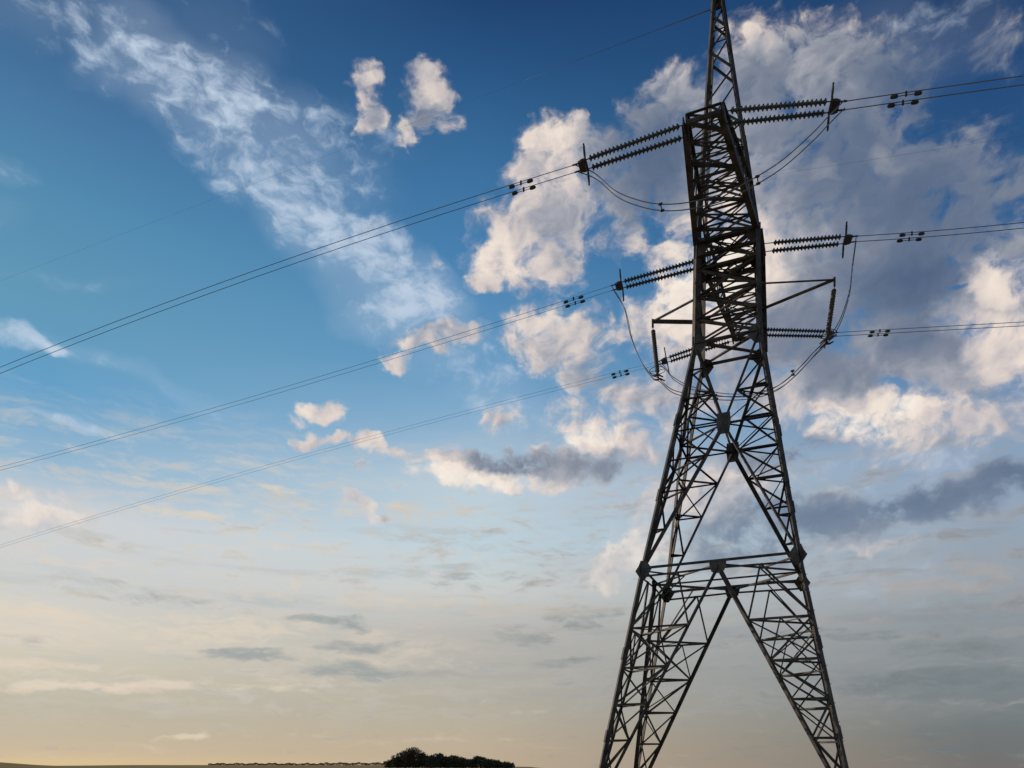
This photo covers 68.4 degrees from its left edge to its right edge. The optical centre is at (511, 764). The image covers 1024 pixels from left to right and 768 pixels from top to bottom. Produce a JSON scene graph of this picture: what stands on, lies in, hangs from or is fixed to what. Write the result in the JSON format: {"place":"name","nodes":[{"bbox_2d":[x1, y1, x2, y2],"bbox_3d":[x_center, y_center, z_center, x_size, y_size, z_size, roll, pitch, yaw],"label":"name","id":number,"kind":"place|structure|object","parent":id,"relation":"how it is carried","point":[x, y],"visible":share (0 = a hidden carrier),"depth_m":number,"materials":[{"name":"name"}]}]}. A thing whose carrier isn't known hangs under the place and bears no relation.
{"place":"outdoors","nodes":[
{"label":"outdoors","id":0,"kind":"place"},
{"bbox_2d":[0,762,535,767],"bbox_3d":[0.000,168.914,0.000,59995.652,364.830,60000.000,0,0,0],"label":"ground","id":1,"kind":"structure","parent":0,"point":[9,765],"depth_m":600.36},
{"bbox_2d":[208,762,383,764],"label":"hedgerow","id":2,"kind":"object","parent":1,"relation":"on","point":[358,763],"visible":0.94,"depth_m":2268.66,"materials":[{"name":"green plant"}]},
{"bbox_2d":[383,760,391,767],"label":"broadleaf tree","id":3,"kind":"object","parent":1,"relation":"on","point":[386,764],"visible":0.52,"depth_m":428.99,"materials":[{"name":"green plant"}]},
{"bbox_2d":[389,755,404,767],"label":"broadleaf tree","id":4,"kind":"object","parent":1,"relation":"on","point":[396,762],"visible":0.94,"depth_m":417.94,"materials":[{"name":"green plant"}]},
{"bbox_2d":[396,750,410,767],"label":"broadleaf tree","id":5,"kind":"object","parent":1,"relation":"on","point":[398,754],"visible":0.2,"depth_m":425.17,"materials":[{"name":"green plant"}]},
{"bbox_2d":[399,747,424,767],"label":"broadleaf tree","id":6,"kind":"object","parent":1,"relation":"on","point":[410,758],"visible":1,"depth_m":413.32,"materials":[{"name":"green plant"}]},
{"bbox_2d":[417,752,428,767],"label":"broadleaf tree","id":7,"kind":"object","parent":1,"relation":"on","point":[422,761],"visible":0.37,"depth_m":418.59,"materials":[{"name":"green plant"}]},
{"bbox_2d":[422,754,439,767],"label":"broadleaf tree","id":8,"kind":"object","parent":1,"relation":"on","point":[431,761],"visible":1,"depth_m":407.77,"materials":[{"name":"green plant"}]},
{"bbox_2d":[433,752,443,767],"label":"broadleaf tree","id":9,"kind":"object","parent":1,"relation":"on","point":[438,756],"visible":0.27,"depth_m":428.92,"materials":[{"name":"green plant"}]},
{"bbox_2d":[439,755,455,767],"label":"broadleaf tree","id":10,"kind":"object","parent":1,"relation":"on","point":[446,761],"visible":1,"depth_m":413.08,"materials":[{"name":"green plant"}]},
{"bbox_2d":[450,755,458,767],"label":"broadleaf tree","id":11,"kind":"object","parent":1,"relation":"on","point":[454,757],"visible":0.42,"depth_m":424.28,"materials":[{"name":"green plant"}]},
{"bbox_2d":[455,756,471,767],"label":"broadleaf tree","id":12,"kind":"object","parent":1,"relation":"on","point":[462,762],"visible":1,"depth_m":408.59,"materials":[{"name":"green plant"}]},
{"bbox_2d":[468,759,476,767],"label":"broadleaf tree","id":13,"kind":"object","parent":1,"relation":"on","point":[472,763],"visible":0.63,"depth_m":428.23,"materials":[{"name":"green plant"}]},
{"bbox_2d":[473,756,485,767],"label":"broadleaf tree","id":14,"kind":"object","parent":1,"relation":"on","point":[477,759],"visible":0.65,"depth_m":418.59,"materials":[{"name":"green plant"}]},
{"bbox_2d":[481,759,495,767],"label":"broadleaf tree","id":15,"kind":"object","parent":1,"relation":"on","point":[488,763],"visible":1,"depth_m":407.65,"materials":[{"name":"green plant"}]},
{"bbox_2d":[493,759,501,767],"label":"broadleaf tree","id":16,"kind":"object","parent":1,"relation":"on","point":[498,763],"visible":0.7,"depth_m":422.70,"materials":[{"name":"green plant"}]},
{"bbox_2d":[500,761,514,767],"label":"broadleaf tree","id":17,"kind":"object","parent":1,"relation":"on","point":[505,764],"visible":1,"depth_m":418.02,"materials":[{"name":"green plant"}]},
{"bbox_2d":[599,0,848,767],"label":"transmission tower","id":18,"kind":"structure","parent":1,"relation":"on","point":[704,274],"depth_m":37.02,"materials":[{"name":"metal"}]},
{"bbox_2d":[6,9,710,278],"bbox_3d":[-16.469,-36.005,46.900,56.168,4.020,0.042,0,0,19],"label":"earth wire","id":19,"kind":"object","parent":18,"relation":"attached to","point":[497,90],"visible":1,"depth_m":39.85,"materials":[{"name":"grey metal"}]},
{"bbox_2d":[572,123,682,185],"bbox_3d":[4.864,-25.649,31.609,4.698,1.424,0.863,0,0,19],"label":"tension insulator","id":20,"kind":"object","parent":18,"relation":"attached to","point":[582,163],"visible":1,"depth_m":31.59,"materials":[{"name":"black glass"}]},
{"bbox_2d":[1,165,571,366],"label":"power cable","id":21,"kind":"object","parent":20,"relation":"attached to","point":[294,256],"visible":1,"depth_m":36.53,"materials":[{"name":"grey metal"}]},
{"bbox_2d":[509,179,532,188],"bbox_3d":[0.386,-25.420,32.922,1.122,0.241,0.133,0,0,19],"label":"vibration damper","id":22,"kind":"object","parent":21,"relation":"attached to","point":[521,183],"visible":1,"depth_m":32.89,"materials":[{"name":"grey metal"}]},
{"bbox_2d":[0,172,573,373],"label":"power cable","id":23,"kind":"object","parent":20,"relation":"attached to","point":[295,263],"visible":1,"depth_m":37.06,"materials":[{"name":"grey metal"}]},
{"bbox_2d":[512,185,535,195],"bbox_3d":[0.515,-25.420,33.301,1.122,0.241,0.133,0,0,19],"label":"vibration damper","id":24,"kind":"object","parent":23,"relation":"attached to","point":[530,188],"visible":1,"depth_m":33.28,"materials":[{"name":"grey metal"}]},
{"bbox_2d":[575,99,844,204],"bbox_3d":[7.737,-24.330,30.615,10.721,2.750,0.631,0,0,20],"label":"jumper cable","id":25,"kind":"object","parent":20,"relation":"hanging from","point":[731,189],"visible":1,"depth_m":30.25,"materials":[{"name":"grey metal"}]},
{"bbox_2d":[755,175,760,185],"bbox_3d":[9.785,-23.273,29.973,0.180,0.100,0.500,0,0,23],"label":"cable spacer","id":26,"kind":"object","parent":25,"relation":"attached to","point":[757,177],"visible":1,"depth_m":29.97,"materials":[{"name":"grey metal"}]},
{"bbox_2d":[578,108,844,210],"bbox_3d":[7.893,-24.330,30.983,10.721,2.750,0.631,0,0,20],"label":"jumper cable","id":27,"kind":"object","parent":20,"relation":"hanging from","point":[715,202],"visible":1,"depth_m":30.82,"materials":[{"name":"grey metal"}]},
{"bbox_2d":[610,259,692,301],"bbox_3d":[7.428,-25.423,39.380,4.536,1.425,0.863,0,0,19],"label":"tension insulator","id":28,"kind":"object","parent":18,"relation":"attached to","point":[619,285],"visible":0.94,"depth_m":39.38,"materials":[{"name":"black glass"}]},
{"bbox_2d":[1,286,608,466],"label":"power cable","id":29,"kind":"object","parent":28,"relation":"attached to","point":[316,377],"visible":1,"depth_m":45.58,"materials":[{"name":"grey metal"}]},
{"bbox_2d":[563,295,583,303],"bbox_3d":[3.308,-25.073,40.571,1.120,0.267,0.133,0,0,19],"label":"vibration damper","id":30,"kind":"object","parent":29,"relation":"attached to","point":[567,301],"visible":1,"depth_m":40.53,"materials":[{"name":"grey metal"}]},
{"bbox_2d":[3,290,611,469],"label":"power cable","id":31,"kind":"object","parent":28,"relation":"attached to","point":[327,378],"visible":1,"depth_m":45.65,"materials":[{"name":"grey metal"}]},
{"bbox_2d":[565,300,584,307],"bbox_3d":[3.437,-25.073,40.950,1.120,0.267,0.133,0,0,19],"label":"vibration damper","id":32,"kind":"object","parent":31,"relation":"attached to","point":[575,303],"visible":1,"depth_m":40.93,"materials":[{"name":"grey metal"}]},
{"bbox_2d":[649,327,664,380],"bbox_3d":[7.626,-21.556,39.477,0.844,2.849,0.831,0,0,0],"label":"hanging insulator","id":33,"kind":"object","parent":18,"relation":"hanging from","point":[655,352],"visible":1,"depth_m":39.46,"materials":[{"name":"black ceramic"}]},
{"bbox_2d":[611,235,856,396],"bbox_3d":[10.932,-22.014,38.103,11.948,7.065,0.641,0,0,20],"label":"jumper cable","id":34,"kind":"object","parent":33,"relation":"hanging from","point":[750,394],"visible":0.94,"depth_m":37.67,"materials":[{"name":"grey metal"}]},
{"bbox_2d":[659,339,731,372],"bbox_3d":[11.295,-25.334,46.593,4.538,1.446,0.862,0,0,19],"label":"tension insulator","id":35,"kind":"object","parent":18,"relation":"attached to","point":[664,361],"visible":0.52,"depth_m":46.79,"materials":[{"name":"black glass"}]},
{"bbox_2d":[0,366,651,547],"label":"power cable","id":36,"kind":"object","parent":35,"relation":"attached to","point":[344,446],"visible":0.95,"depth_m":54.55,"materials":[{"name":"grey metal"}]},
{"bbox_2d":[1,363,650,544],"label":"power cable","id":37,"kind":"object","parent":35,"relation":"attached to","point":[344,443],"visible":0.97,"depth_m":54.10,"materials":[{"name":"grey metal"}]},
{"bbox_2d":[659,333,833,394],"bbox_3d":[14.084,-23.916,45.646,10.386,3.039,0.614,0,0,20],"label":"jumper cable","id":38,"kind":"object","parent":35,"relation":"hanging from","point":[718,392],"visible":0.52,"depth_m":46.28,"materials":[{"name":"grey metal"}]},
{"bbox_2d":[661,334,836,397],"bbox_3d":[14.240,-23.916,46.014,10.386,3.039,0.614,0,0,20],"label":"jumper cable","id":39,"kind":"object","parent":35,"relation":"hanging from","point":[736,397],"visible":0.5,"depth_m":46.58,"materials":[{"name":"grey metal"}]},
{"bbox_2d":[726,82,846,131],"bbox_3d":[10.781,-25.697,29.765,4.540,1.424,0.863,0,0,12],"label":"tension insulator","id":40,"kind":"object","parent":18,"relation":"attached to","point":[834,103],"visible":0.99,"depth_m":29.67,"materials":[{"name":"black glass"}]},
{"bbox_2d":[845,84,1023,109],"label":"power cable","id":41,"kind":"object","parent":40,"relation":"attached to","point":[935,96],"visible":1,"depth_m":28.81,"materials":[{"name":"grey metal"}]},
{"bbox_2d":[887,100,918,107],"bbox_3d":[15.095,-25.537,29.068,1.121,0.231,0.133,0,0,12],"label":"vibration damper","id":42,"kind":"object","parent":41,"relation":"attached to","point":[913,102],"visible":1,"depth_m":29.04,"materials":[{"name":"grey metal"}]},
{"bbox_2d":[847,75,1023,101],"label":"power cable","id":43,"kind":"object","parent":40,"relation":"attached to","point":[937,88],"visible":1,"depth_m":28.43,"materials":[{"name":"grey metal"}]},
{"bbox_2d":[890,90,921,98],"bbox_3d":[15.014,-25.537,28.676,1.121,0.231,0.133,0,0,12],"label":"vibration damper","id":44,"kind":"object","parent":43,"relation":"attached to","point":[916,93],"visible":1,"depth_m":28.65,"materials":[{"name":"grey metal"}]},
{"bbox_2d":[767,327,837,348],"bbox_3d":[17.045,-25.431,44.794,4.362,1.414,0.862,0,0,12],"label":"tension insulator","id":45,"kind":"object","parent":18,"relation":"attached to","point":[794,330],"visible":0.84,"depth_m":44.73,"materials":[{"name":"black glass"}]},
{"bbox_2d":[838,322,1018,332],"bbox_3d":[30.797,-24.655,41.717,23.830,1.424,0.031,0,0,12],"label":"power cable","id":46,"kind":"object","parent":45,"relation":"attached to","point":[929,327],"visible":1,"depth_m":43.16,"materials":[{"name":"grey metal"}]},
{"bbox_2d":[869,329,889,333],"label":"vibration damper","id":47,"kind":"object","parent":46,"relation":"attached to","point":[886,331],"visible":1,"depth_m":43.66,"materials":[{"name":"grey metal"}]},
{"bbox_2d":[843,325,1023,335],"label":"power cable","id":48,"kind":"object","parent":45,"relation":"attached to","point":[933,330],"visible":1,"depth_m":43.45,"materials":[{"name":"grey metal"}]},
{"bbox_2d":[868,333,887,336],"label":"vibration damper","id":49,"kind":"object","parent":48,"relation":"attached to","point":[877,335],"visible":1,"depth_m":44.05,"materials":[{"name":"grey metal"}]},
{"bbox_2d":[763,221,857,258],"bbox_3d":[14.593,-25.540,36.989,4.425,1.427,0.853,0,0,12],"label":"tension insulator","id":50,"kind":"object","parent":18,"relation":"attached to","point":[847,239],"visible":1,"depth_m":36.87,"materials":[{"name":"black glass"}]},
{"bbox_2d":[614,240,856,400],"bbox_3d":[11.088,-22.014,38.471,11.948,7.065,0.641,0,0,20],"label":"jumper cable","id":51,"kind":"object","parent":50,"relation":"hanging from","point":[763,395],"visible":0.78,"depth_m":37.60,"materials":[{"name":"grey metal"}]},
{"bbox_2d":[857,228,1022,241],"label":"power cable","id":52,"kind":"object","parent":50,"relation":"attached to","point":[941,235],"visible":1,"depth_m":35.93,"materials":[{"name":"grey metal"}]},
{"bbox_2d":[896,237,921,242],"bbox_3d":[19.125,-25.271,36.247,1.122,0.247,0.133,0,0,12],"label":"vibration damper","id":53,"kind":"object","parent":52,"relation":"attached to","point":[908,240],"visible":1,"depth_m":36.25,"materials":[{"name":"grey metal"}]},
{"bbox_2d":[860,222,1023,235],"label":"power cable","id":54,"kind":"object","parent":50,"relation":"attached to","point":[944,229],"visible":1,"depth_m":35.55,"materials":[{"name":"grey metal"}]},
{"bbox_2d":[899,231,924,236],"bbox_3d":[19.043,-25.271,35.855,1.122,0.247,0.133,0,0,12],"label":"vibration damper","id":55,"kind":"object","parent":54,"relation":"attached to","point":[911,234],"visible":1,"depth_m":35.82,"materials":[{"name":"grey metal"}]},
{"bbox_2d":[819,286,836,348],"bbox_3d":[15.202,-21.596,36.263,0.852,2.760,0.831,0,0,0],"label":"hanging insulator","id":56,"kind":"object","parent":18,"relation":"hanging from","point":[830,315],"visible":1,"depth_m":36.16,"materials":[{"name":"black ceramic"}]},
{"bbox_2d":[751,136,1018,178],"bbox_3d":[17.733,-27.030,33.280,14.570,0.071,0.007,0,0,12],"label":"power line","id":57,"kind":"object","parent":18,"relation":"attached to","point":[891,156],"visible":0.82,"depth_m":33.48,"materials":[{"name":"grey metal"}]},
{"bbox_2d":[0,0,1023,767],"label":"sky","id":58,"kind":"structure","parent":0,"point":[465,585],"materials":[{"name":"blue"}]}
]}

